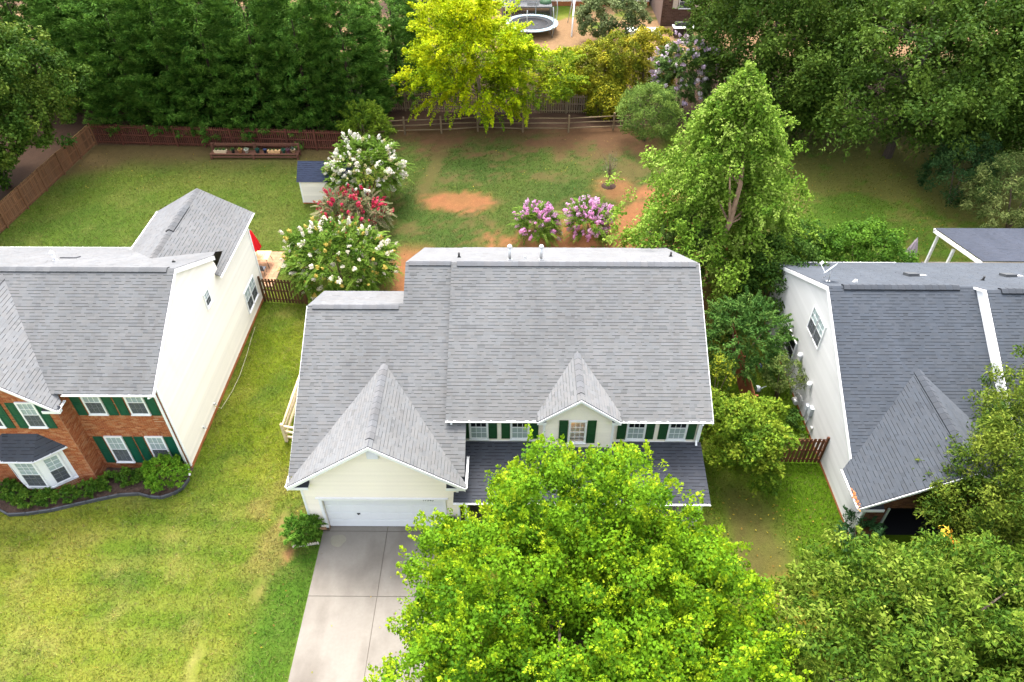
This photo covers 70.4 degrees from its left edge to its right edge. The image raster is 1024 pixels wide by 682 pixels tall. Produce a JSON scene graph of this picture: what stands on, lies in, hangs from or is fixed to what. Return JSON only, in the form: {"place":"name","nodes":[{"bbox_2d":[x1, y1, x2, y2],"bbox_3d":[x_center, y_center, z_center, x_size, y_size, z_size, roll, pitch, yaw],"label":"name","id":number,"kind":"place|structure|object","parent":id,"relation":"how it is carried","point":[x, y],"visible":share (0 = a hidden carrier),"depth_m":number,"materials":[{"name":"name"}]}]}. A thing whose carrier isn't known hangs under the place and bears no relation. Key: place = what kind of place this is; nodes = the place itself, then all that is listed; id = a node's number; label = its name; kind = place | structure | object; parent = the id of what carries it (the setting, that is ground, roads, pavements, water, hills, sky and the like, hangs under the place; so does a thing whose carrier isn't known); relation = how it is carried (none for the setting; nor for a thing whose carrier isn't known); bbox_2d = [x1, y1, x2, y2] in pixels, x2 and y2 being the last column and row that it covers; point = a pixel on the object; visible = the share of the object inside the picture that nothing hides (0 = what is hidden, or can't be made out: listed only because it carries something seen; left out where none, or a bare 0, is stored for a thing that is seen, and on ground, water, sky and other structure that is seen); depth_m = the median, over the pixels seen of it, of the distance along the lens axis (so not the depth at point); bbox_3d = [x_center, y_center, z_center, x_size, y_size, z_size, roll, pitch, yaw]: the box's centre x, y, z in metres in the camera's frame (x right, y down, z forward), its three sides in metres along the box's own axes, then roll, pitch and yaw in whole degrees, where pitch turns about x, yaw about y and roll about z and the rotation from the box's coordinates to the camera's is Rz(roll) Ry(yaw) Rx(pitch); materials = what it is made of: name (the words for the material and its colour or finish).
{"place":"outdoors","nodes":[
{"label":"outdoors","id":0,"kind":"place"},
{"bbox_2d":[288,526,438,681],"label":"driveway","id":1,"kind":"structure","parent":0,"point":[355,568],"depth_m":28.85,"materials":[{"name":"concrete"}]},
{"bbox_2d":[0,0,1023,681],"bbox_3d":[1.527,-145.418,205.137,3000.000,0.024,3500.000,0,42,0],"label":"ground","id":2,"kind":"structure","parent":0,"point":[740,508],"depth_m":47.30,"materials":[{"name":"green plant"}]},
{"bbox_2d":[0,0,88,110],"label":"cypress tree","id":3,"kind":"object","parent":2,"relation":"on","point":[7,12],"visible":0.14,"depth_m":59.18,"materials":[{"name":"green plant"}]},
{"bbox_2d":[0,20,94,190],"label":"broadleaf tree","id":4,"kind":"object","parent":2,"relation":"on","point":[17,124],"visible":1,"depth_m":49.67,"materials":[{"name":"green plant"}]},
{"bbox_2d":[0,123,97,232],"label":"picket fence","id":5,"kind":"object","parent":2,"relation":"on","point":[57,168],"visible":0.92,"depth_m":52.79,"materials":[{"name":"brown wood"}]},
{"bbox_2d":[23,0,127,121],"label":"cypress tree","id":6,"kind":"object","parent":2,"relation":"on","point":[58,37],"visible":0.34,"depth_m":57.39,"materials":[{"name":"green plant"}]},
{"bbox_2d":[44,0,119,96],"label":"cypress tree","id":7,"kind":"object","parent":2,"relation":"on","point":[55,2],"visible":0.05,"depth_m":60.77,"materials":[{"name":"green plant"}]},
{"bbox_2d":[0,477,189,516],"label":"garden edging","id":8,"kind":"object","parent":2,"relation":"on","point":[164,496],"visible":0.97,"depth_m":32.52,"materials":[{"name":"stone"}]},
{"bbox_2d":[0,467,193,512],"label":"mulch bed","id":9,"kind":"object","parent":2,"relation":"on","point":[116,489],"visible":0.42,"depth_m":32.91,"materials":[{"name":"brown soil"}]},
{"bbox_2d":[0,482,27,505],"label":"shrub","id":10,"kind":"object","parent":9,"relation":"on","point":[10,496],"visible":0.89,"depth_m":32.20,"materials":[{"name":"green plant"}]},
{"bbox_2d":[15,488,37,508],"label":"shrub","id":11,"kind":"object","parent":9,"relation":"on","point":[26,492],"visible":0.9,"depth_m":32.05,"materials":[{"name":"green plant"}]},
{"bbox_2d":[32,487,58,506],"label":"shrub","id":12,"kind":"object","parent":9,"relation":"on","point":[46,493],"visible":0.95,"depth_m":32.06,"materials":[{"name":"green plant"}]},
{"bbox_2d":[53,483,79,503],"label":"shrub","id":13,"kind":"object","parent":9,"relation":"on","point":[65,489],"visible":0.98,"depth_m":32.24,"materials":[{"name":"green plant"}]},
{"bbox_2d":[75,477,101,498],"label":"shrub","id":14,"kind":"object","parent":9,"relation":"on","point":[91,489],"visible":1,"depth_m":32.50,"materials":[{"name":"green plant"}]},
{"bbox_2d":[96,470,120,491],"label":"shrub","id":15,"kind":"object","parent":9,"relation":"on","point":[102,479],"visible":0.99,"depth_m":32.78,"materials":[{"name":"green plant"}]},
{"bbox_2d":[113,466,137,487],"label":"shrub","id":16,"kind":"object","parent":9,"relation":"on","point":[124,471],"visible":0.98,"depth_m":32.96,"materials":[{"name":"green plant"}]},
{"bbox_2d":[57,0,187,136],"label":"cypress tree","id":17,"kind":"object","parent":2,"relation":"on","point":[98,95],"visible":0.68,"depth_m":56.28,"materials":[{"name":"green plant"}]},
{"bbox_2d":[0,188,265,492],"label":"brick house","id":18,"kind":"structure","parent":2,"relation":"on","point":[119,357],"depth_m":31.86,"materials":[{"name":"brick"}]},
{"bbox_2d":[12,463,49,486],"bbox_3d":[-21.148,5.866,31.883,0.930,1.710,0.075,0,42,0],"label":"window","id":19,"kind":"structure","parent":18,"relation":"in","point":[31,475],"depth_m":31.89,"materials":[{"name":"white glass"}]},
{"bbox_2d":[14,402,48,428],"bbox_3d":[-20.064,3.107,30.278,0.830,1.550,0.110,0,42,0],"label":"window","id":20,"kind":"structure","parent":18,"relation":"in","point":[28,411],"depth_m":30.27,"materials":[{"name":"white glass"}]},
{"bbox_2d":[41,453,72,484],"bbox_3d":[-20.154,5.650,32.128,0.690,1.710,0.075,-26,48,-26],"label":"window","id":21,"kind":"structure","parent":18,"relation":"in","point":[55,466],"depth_m":32.11,"materials":[{"name":"white glass"}]},
{"bbox_2d":[80,394,108,415],"bbox_3d":[-17.899,2.642,30.970,0.870,1.510,0.110,0,42,0],"label":"window","id":22,"kind":"structure","parent":18,"relation":"in","point":[94,406],"depth_m":31.11,"materials":[{"name":"white glass"}]},
{"bbox_2d":[103,436,135,462],"bbox_3d":[-17.859,4.941,33.004,0.870,1.810,0.110,0,42,0],"label":"window","id":23,"kind":"structure","parent":18,"relation":"in","point":[117,445],"depth_m":32.99,"materials":[{"name":"white glass"}]},
{"bbox_2d":[123,397,151,415],"bbox_3d":[-16.059,2.649,30.962,0.870,1.510,0.110,0,42,0],"label":"window","id":24,"kind":"structure","parent":18,"relation":"in","point":[137,406],"depth_m":31.09,"materials":[{"name":"white glass"}]},
{"bbox_2d":[144,436,172,457],"bbox_3d":[-16.029,4.922,32.996,0.810,1.770,0.075,0,42,0],"label":"window","id":25,"kind":"structure","parent":18,"relation":"in","point":[157,445],"depth_m":32.81,"materials":[{"name":"white glass"}]},
{"bbox_2d":[243,284,254,313],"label":"window","id":26,"kind":"structure","parent":18,"relation":"in","point":[247,294],"depth_m":41.04,"materials":[{"name":"clear glass"}]},
{"bbox_2d":[104,0,225,137],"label":"cypress tree","id":27,"kind":"object","parent":2,"relation":"on","point":[148,45],"visible":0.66,"depth_m":56.04,"materials":[{"name":"green plant"}]},
{"bbox_2d":[140,452,191,493],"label":"juniper shrub","id":28,"kind":"object","parent":2,"relation":"on","point":[164,461],"visible":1,"depth_m":32.38,"materials":[{"name":"green plant"}]},
{"bbox_2d":[122,0,213,109],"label":"cypress tree","id":29,"kind":"object","parent":2,"relation":"on","point":[197,2],"depth_m":60.01,"materials":[{"name":"green plant"}]},
{"bbox_2d":[150,0,268,145],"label":"cypress tree","id":30,"kind":"object","parent":2,"relation":"on","point":[174,22],"visible":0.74,"depth_m":55.94,"materials":[{"name":"green plant"}]},
{"bbox_2d":[87,123,343,150],"bbox_3d":[-23.474,-16.205,57.736,20.530,1.760,0.130,2,42,3],"label":"picket fence","id":31,"kind":"object","parent":2,"relation":"on","point":[230,136],"visible":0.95,"depth_m":57.74,"materials":[{"name":"brown wood"}]},
{"bbox_2d":[192,0,315,142],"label":"cypress tree","id":32,"kind":"object","parent":2,"relation":"on","point":[256,26],"visible":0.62,"depth_m":55.60,"materials":[{"name":"green plant"}]},
{"bbox_2d":[200,0,308,105],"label":"cypress tree","id":33,"kind":"object","parent":2,"relation":"on","point":[243,2],"visible":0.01,"depth_m":60.60,"materials":[{"name":"green plant"}]},
{"bbox_2d":[209,142,300,159],"bbox_3d":[-20.125,-14.857,56.785,6.910,1.000,0.900,0,42,0],"label":"raised garden bed","id":34,"kind":"object","parent":2,"relation":"on","point":[254,154],"visible":1,"depth_m":56.74,"materials":[{"name":"brown wood"}]},
{"bbox_2d":[258,251,287,287],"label":"patio","id":35,"kind":"structure","parent":2,"relation":"on","point":[274,264],"depth_m":46.11,"materials":[{"name":"concrete"}]},
{"bbox_2d":[257,276,307,303],"bbox_3d":[-13.486,-2.967,42.735,2.712,1.810,0.130,4,42,4],"label":"picket fence","id":36,"kind":"object","parent":2,"relation":"on","point":[305,300],"visible":0.87,"depth_m":42.74,"materials":[{"name":"brown wood"}]},
{"bbox_2d":[280,376,298,441],"bbox_3d":[-10.644,3.304,36.069,2.026,1.250,5.469,-16,44,-17],"label":"picket fence","id":37,"kind":"object","parent":2,"relation":"on","point":[293,399],"visible":0.4,"depth_m":35.41,"materials":[{"name":"white wood"}]},
{"bbox_2d":[278,510,328,549],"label":"shrub","id":38,"kind":"object","parent":2,"relation":"on","point":[298,537],"visible":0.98,"depth_m":30.39,"materials":[{"name":"green plant"}]},
{"bbox_2d":[249,0,360,148],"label":"cypress tree","id":39,"kind":"object","parent":2,"relation":"on","point":[298,10],"visible":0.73,"depth_m":55.80,"materials":[{"name":"green plant"}]},
{"bbox_2d":[296,161,356,203],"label":"garden shed","id":40,"kind":"structure","parent":2,"relation":"on","point":[311,177],"depth_m":50.72,"materials":[{"name":"beige wood"}]},
{"bbox_2d":[284,0,391,102],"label":"cypress tree","id":41,"kind":"object","parent":2,"relation":"on","point":[357,58],"visible":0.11,"depth_m":60.18,"materials":[{"name":"green plant"}]},
{"bbox_2d":[277,212,404,303],"bbox_3d":[-10.164,-4.894,42.850,7.544,4.644,6.618,0,42,0],"label":"crape myrtle","id":42,"kind":"object","parent":2,"relation":"on","point":[355,242],"visible":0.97,"depth_m":41.72,"materials":[{"name":"green plant"}]},
{"bbox_2d":[299,0,398,132],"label":"cypress tree","id":43,"kind":"object","parent":2,"relation":"on","point":[380,92],"visible":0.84,"depth_m":56.68,"materials":[{"name":"green plant"}]},
{"bbox_2d":[309,184,395,233],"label":"crape myrtle","id":44,"kind":"object","parent":2,"relation":"on","point":[379,205],"visible":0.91,"depth_m":47.85,"materials":[{"name":"red plant"}]},
{"bbox_2d":[335,98,398,140],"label":"fern shrub","id":45,"kind":"object","parent":2,"relation":"on","point":[374,112],"visible":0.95,"depth_m":56.16,"materials":[{"name":"green plant"}]},
{"bbox_2d":[321,129,415,208],"bbox_3d":[-10.216,-11.981,50.722,6.523,4.766,6.604,15,44,16],"label":"crape myrtle","id":46,"kind":"object","parent":2,"relation":"on","point":[375,152],"visible":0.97,"depth_m":49.64,"materials":[{"name":"green plant"}]},
{"bbox_2d":[351,0,430,106],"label":"cypress tree","id":47,"kind":"object","parent":2,"relation":"on","point":[395,44],"visible":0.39,"depth_m":61.38,"materials":[{"name":"green plant"}]},
{"bbox_2d":[383,0,462,70],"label":"cypress tree","id":48,"kind":"object","parent":2,"relation":"on","point":[401,15],"visible":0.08,"depth_m":67.28,"materials":[{"name":"green plant"}]},
{"bbox_2d":[387,0,590,133],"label":"locust tree","id":49,"kind":"object","parent":2,"relation":"on","point":[474,24],"visible":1,"depth_m":56.65,"materials":[{"name":"yellow plant"}]},
{"bbox_2d":[285,244,713,530],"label":"house","id":50,"kind":"structure","parent":2,"relation":"on","point":[442,378],"depth_m":30.68,"materials":[{"name":"grey"}]},
{"bbox_2d":[324,501,443,525],"bbox_3d":[-5.388,7.299,30.876,5.000,2.034,0.090,0,42,0],"label":"garage door","id":51,"kind":"structure","parent":50,"relation":"in","point":[340,513],"depth_m":30.89,"materials":[{"name":"white paint"}]},
{"bbox_2d":[469,423,488,440],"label":"window","id":52,"kind":"structure","parent":50,"relation":"in","point":[477,431],"depth_m":30.73,"materials":[{"name":"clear glass"}]},
{"bbox_2d":[510,423,529,440],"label":"window","id":53,"kind":"structure","parent":50,"relation":"in","point":[517,432],"depth_m":30.72,"materials":[{"name":"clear glass"}]},
{"bbox_2d":[567,420,586,443],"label":"window","id":54,"kind":"structure","parent":50,"relation":"in","point":[570,421],"depth_m":30.18,"materials":[{"name":"clear glass"}]},
{"bbox_2d":[624,424,646,440],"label":"window","id":55,"kind":"structure","parent":50,"relation":"in","point":[634,432],"depth_m":30.71,"materials":[{"name":"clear glass"}]},
{"bbox_2d":[665,424,688,440],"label":"window","id":56,"kind":"structure","parent":50,"relation":"in","point":[676,432],"depth_m":30.68,"materials":[{"name":"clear glass"}]},
{"bbox_2d":[390,91,619,113],"bbox_3d":[-1.132,-20.587,62.689,21.112,1.760,0.130,1,42,2],"label":"picket fence","id":57,"kind":"object","parent":2,"relation":"on","point":[404,94],"visible":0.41,"depth_m":62.81,"materials":[{"name":"brown wood"}]},
{"bbox_2d":[366,112,658,136],"bbox_3d":[0.140,-17.967,59.923,24.192,1.500,0.684,-2,42,-2],"label":"rail fence","id":58,"kind":"object","parent":2,"relation":"on","point":[522,122],"visible":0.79,"depth_m":59.84,"materials":[{"name":"brown wood"}]},
{"bbox_2d":[502,0,551,15],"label":"play table","id":59,"kind":"object","parent":2,"relation":"on","point":[538,4],"visible":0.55,"depth_m":82.22,"materials":[{"name":"paint"}]},
{"bbox_2d":[75,135,985,678],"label":"fallen leaves","id":60,"kind":"object","parent":2,"relation":"on","point":[711,509],"visible":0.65,"depth_m":32.63,"materials":[{"name":"brown plant"}]},
{"bbox_2d":[505,0,557,37],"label":"trampoline","id":61,"kind":"object","parent":2,"relation":"on","point":[543,23],"visible":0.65,"depth_m":78.11,"materials":[{"name":"paint"}]},
{"bbox_2d":[506,199,566,247],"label":"crape myrtle","id":62,"kind":"object","parent":2,"relation":"on","point":[534,211],"visible":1,"depth_m":47.18,"materials":[{"name":"pink plant"}]},
{"bbox_2d":[531,45,594,106],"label":"hedge shrub","id":63,"kind":"object","parent":2,"relation":"on","point":[539,86],"visible":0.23,"depth_m":62.63,"materials":[{"name":"green plant"}]},
{"bbox_2d":[363,423,812,681],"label":"maple tree","id":64,"kind":"object","parent":2,"relation":"on","point":[586,592],"visible":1,"depth_m":21.12,"materials":[{"name":"green plant"}]},
{"bbox_2d":[562,194,621,247],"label":"crape myrtle","id":65,"kind":"object","parent":2,"relation":"on","point":[577,213],"visible":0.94,"depth_m":46.98,"materials":[{"name":"pink plant"}]},
{"bbox_2d":[560,37,625,101],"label":"hedge shrub","id":66,"kind":"object","parent":2,"relation":"on","point":[611,69],"visible":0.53,"depth_m":60.94,"materials":[{"name":"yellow plant"}]},
{"bbox_2d":[582,72,636,120],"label":"hedge shrub","id":67,"kind":"object","parent":2,"relation":"on","point":[597,95],"visible":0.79,"depth_m":60.96,"materials":[{"name":"yellow plant"}]},
{"bbox_2d":[601,151,617,189],"bbox_3d":[7.135,-12.547,52.820,1.135,2.797,1.132,0,42,0],"label":"bare sapling","id":68,"kind":"object","parent":2,"relation":"on","point":[612,186],"visible":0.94,"depth_m":53.06,"materials":[{"name":"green plant"}]},
{"bbox_2d":[573,0,652,39],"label":"tree","id":69,"kind":"object","parent":2,"relation":"on","point":[584,12],"visible":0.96,"depth_m":72.71,"materials":[{"name":"green plant"}]},
{"bbox_2d":[581,27,653,102],"bbox_3d":[8.941,-23.652,62.684,6.932,6.390,4.855,0,42,0],"label":"hedge shrub","id":70,"kind":"object","parent":2,"relation":"on","point":[610,43],"visible":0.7,"depth_m":61.26,"materials":[{"name":"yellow plant"}]},
{"bbox_2d":[616,26,683,100],"bbox_3d":[11.883,-23.911,62.835,6.541,6.575,4.991,0,42,0],"label":"hedge shrub","id":71,"kind":"object","parent":2,"relation":"on","point":[657,33],"visible":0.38,"depth_m":61.11,"materials":[{"name":"yellow plant"}]},
{"bbox_2d":[672,21,693,37],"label":"grill","id":72,"kind":"object","parent":2,"relation":"on","point":[680,29],"visible":0.53,"depth_m":76.71,"materials":[{"name":"paint"}]},
{"bbox_2d":[640,208,730,281],"bbox_3d":[9.657,-4.695,41.539,5.697,6.001,5.720,0,42,0],"label":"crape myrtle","id":73,"kind":"object","parent":2,"relation":"on","point":[667,237],"visible":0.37,"depth_m":39.98,"materials":[{"name":"green plant"}]},
{"bbox_2d":[647,30,724,109],"bbox_3d":[14.435,-21.945,59.931,6.530,7.471,5.848,0,42,0],"label":"crape myrtle","id":74,"kind":"object","parent":2,"relation":"on","point":[665,62],"visible":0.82,"depth_m":58.82,"materials":[{"name":"green plant"}]},
{"bbox_2d":[601,60,824,312],"bbox_3d":[11.701,-9.191,40.993,13.059,13.563,14.100,0,42,0],"label":"birch tree","id":75,"kind":"object","parent":2,"relation":"on","point":[738,133],"visible":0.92,"depth_m":38.81,"materials":[{"name":"green plant"}]},
{"bbox_2d":[709,352,738,398],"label":"redbud shrub","id":76,"kind":"object","parent":2,"relation":"on","point":[723,370],"visible":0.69,"depth_m":35.10,"materials":[{"name":"green plant"}]},
{"bbox_2d":[727,321,757,398],"bbox_3d":[11.917,1.437,37.757,0.130,1.810,5.702,1,42,1],"label":"picket fence","id":77,"kind":"object","parent":2,"relation":"on","point":[742,386],"visible":0.41,"depth_m":37.44,"materials":[{"name":"brown wood"}]},
{"bbox_2d":[699,386,800,499],"bbox_3d":[10.310,4.202,32.578,5.160,4.564,4.788,0,42,0],"label":"redbud tree","id":78,"kind":"object","parent":2,"relation":"on","point":[741,413],"visible":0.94,"depth_m":31.48,"materials":[{"name":"green plant"}]},
{"bbox_2d":[704,285,798,390],"bbox_3d":[11.980,-0.331,37.352,5.160,5.030,5.363,23,47,24],"label":"nandina","id":79,"kind":"object","parent":2,"relation":"on","point":[719,318],"visible":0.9,"depth_m":36.54,"materials":[{"name":"green plant"}]},
{"bbox_2d":[669,0,876,156],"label":"broadleaf tree","id":80,"kind":"object","parent":2,"relation":"on","point":[771,61],"visible":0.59,"depth_m":54.59,"materials":[{"name":"green plant"}]},
{"bbox_2d":[724,230,831,320],"bbox_3d":[14.973,-3.421,40.718,5.546,5.583,5.546,0,42,0],"label":"wild shrub","id":81,"kind":"object","parent":2,"relation":"on","point":[806,249],"visible":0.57,"depth_m":39.33,"materials":[{"name":"green plant"}]},
{"bbox_2d":[760,350,808,398],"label":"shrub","id":82,"kind":"object","parent":2,"relation":"on","point":[766,376],"visible":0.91,"depth_m":35.90,"materials":[{"name":"green plant"}]},
{"bbox_2d":[786,408,804,430],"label":"shrub","id":83,"kind":"object","parent":2,"relation":"on","point":[792,420],"visible":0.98,"depth_m":35.57,"materials":[{"name":"green plant"}]},
{"bbox_2d":[766,219,835,261],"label":"round shrub","id":84,"kind":"object","parent":2,"relation":"on","point":[821,236],"visible":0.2,"depth_m":43.31,"materials":[{"name":"green plant"}]},
{"bbox_2d":[777,436,829,462],"bbox_3d":[13.476,5.046,33.716,2.081,1.760,0.130,1,42,1],"label":"picket fence","id":85,"kind":"object","parent":2,"relation":"on","point":[820,450],"visible":0.7,"depth_m":33.70,"materials":[{"name":"brown wood"}]},
{"bbox_2d":[702,0,930,74],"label":"broadleaf tree","id":86,"kind":"object","parent":2,"relation":"on","point":[803,26],"visible":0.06,"depth_m":57.94,"materials":[{"name":"green plant"}]},
{"bbox_2d":[834,504,890,571],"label":"fern shrub","id":87,"kind":"object","parent":2,"relation":"on","point":[875,527],"visible":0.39,"depth_m":30.14,"materials":[{"name":"green plant"}]},
{"bbox_2d":[815,215,920,262],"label":"round shrub","id":88,"kind":"object","parent":2,"relation":"on","point":[877,234],"visible":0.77,"depth_m":41.81,"materials":[{"name":"green plant"}]},
{"bbox_2d":[740,518,1023,681],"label":"fruit tree","id":89,"kind":"object","parent":2,"relation":"on","point":[982,620],"visible":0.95,"depth_m":22.88,"materials":[{"name":"green plant"}]},
{"bbox_2d":[762,228,1023,537],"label":"house","id":90,"kind":"structure","parent":2,"relation":"on","point":[894,357],"depth_m":32.24,"materials":[{"name":"grey"}]},
{"bbox_2d":[807,305,820,337],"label":"window","id":91,"kind":"structure","parent":90,"relation":"in","point":[814,317],"depth_m":34.92,"materials":[{"name":"clear glass"}]},
{"bbox_2d":[812,316,826,349],"bbox_3d":[14.521,-0.382,34.313,0.075,1.410,0.870,0,42,0],"label":"window","id":92,"kind":"structure","parent":90,"relation":"in","point":[820,329],"depth_m":34.27,"materials":[{"name":"clear glass"}]},
{"bbox_2d":[776,0,1023,176],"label":"broadleaf tree","id":93,"kind":"object","parent":2,"relation":"on","point":[916,86],"visible":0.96,"depth_m":49.16,"materials":[{"name":"green plant"}]},
{"bbox_2d":[863,1,1023,94],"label":"broadleaf tree","id":94,"kind":"object","parent":2,"relation":"on","point":[927,27],"visible":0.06,"depth_m":60.46,"materials":[{"name":"green plant"}]},
{"bbox_2d":[896,0,1023,182],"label":"broadleaf tree","id":95,"kind":"object","parent":2,"relation":"on","point":[963,50],"visible":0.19,"depth_m":51.08,"materials":[{"name":"green plant"}]},
{"bbox_2d":[915,131,1013,209],"bbox_3d":[31.485,-11.817,50.142,5.942,5.286,5.220,0,42,0],"label":"cedar shrub","id":96,"kind":"object","parent":2,"relation":"on","point":[943,158],"visible":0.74,"depth_m":49.38,"materials":[{"name":"green plant"}]},
{"bbox_2d":[912,344,1023,592],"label":"willow oak","id":97,"kind":"object","parent":2,"relation":"on","point":[1002,515],"visible":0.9,"depth_m":27.49,"materials":[{"name":"green plant"}]},
{"bbox_2d":[959,148,1023,227],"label":"holly shrub","id":98,"kind":"object","parent":2,"relation":"on","point":[1002,164],"visible":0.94,"depth_m":46.76,"materials":[{"name":"green plant"}]},
{"bbox_2d":[493,0,648,5],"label":"house","id":99,"kind":"structure","parent":0,"point":[565,2],"depth_m":84.99,"materials":[{"name":"beige"}]},
{"bbox_2d":[614,81,686,142],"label":"bush","id":100,"kind":"object","parent":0,"point":[667,100],"visible":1,"depth_m":56.63,"materials":[{"name":"green plant"}]},
{"bbox_2d":[649,0,765,25],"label":"house","id":101,"kind":"structure","parent":0,"point":[665,14],"depth_m":79.16,"materials":[{"name":"brown"}]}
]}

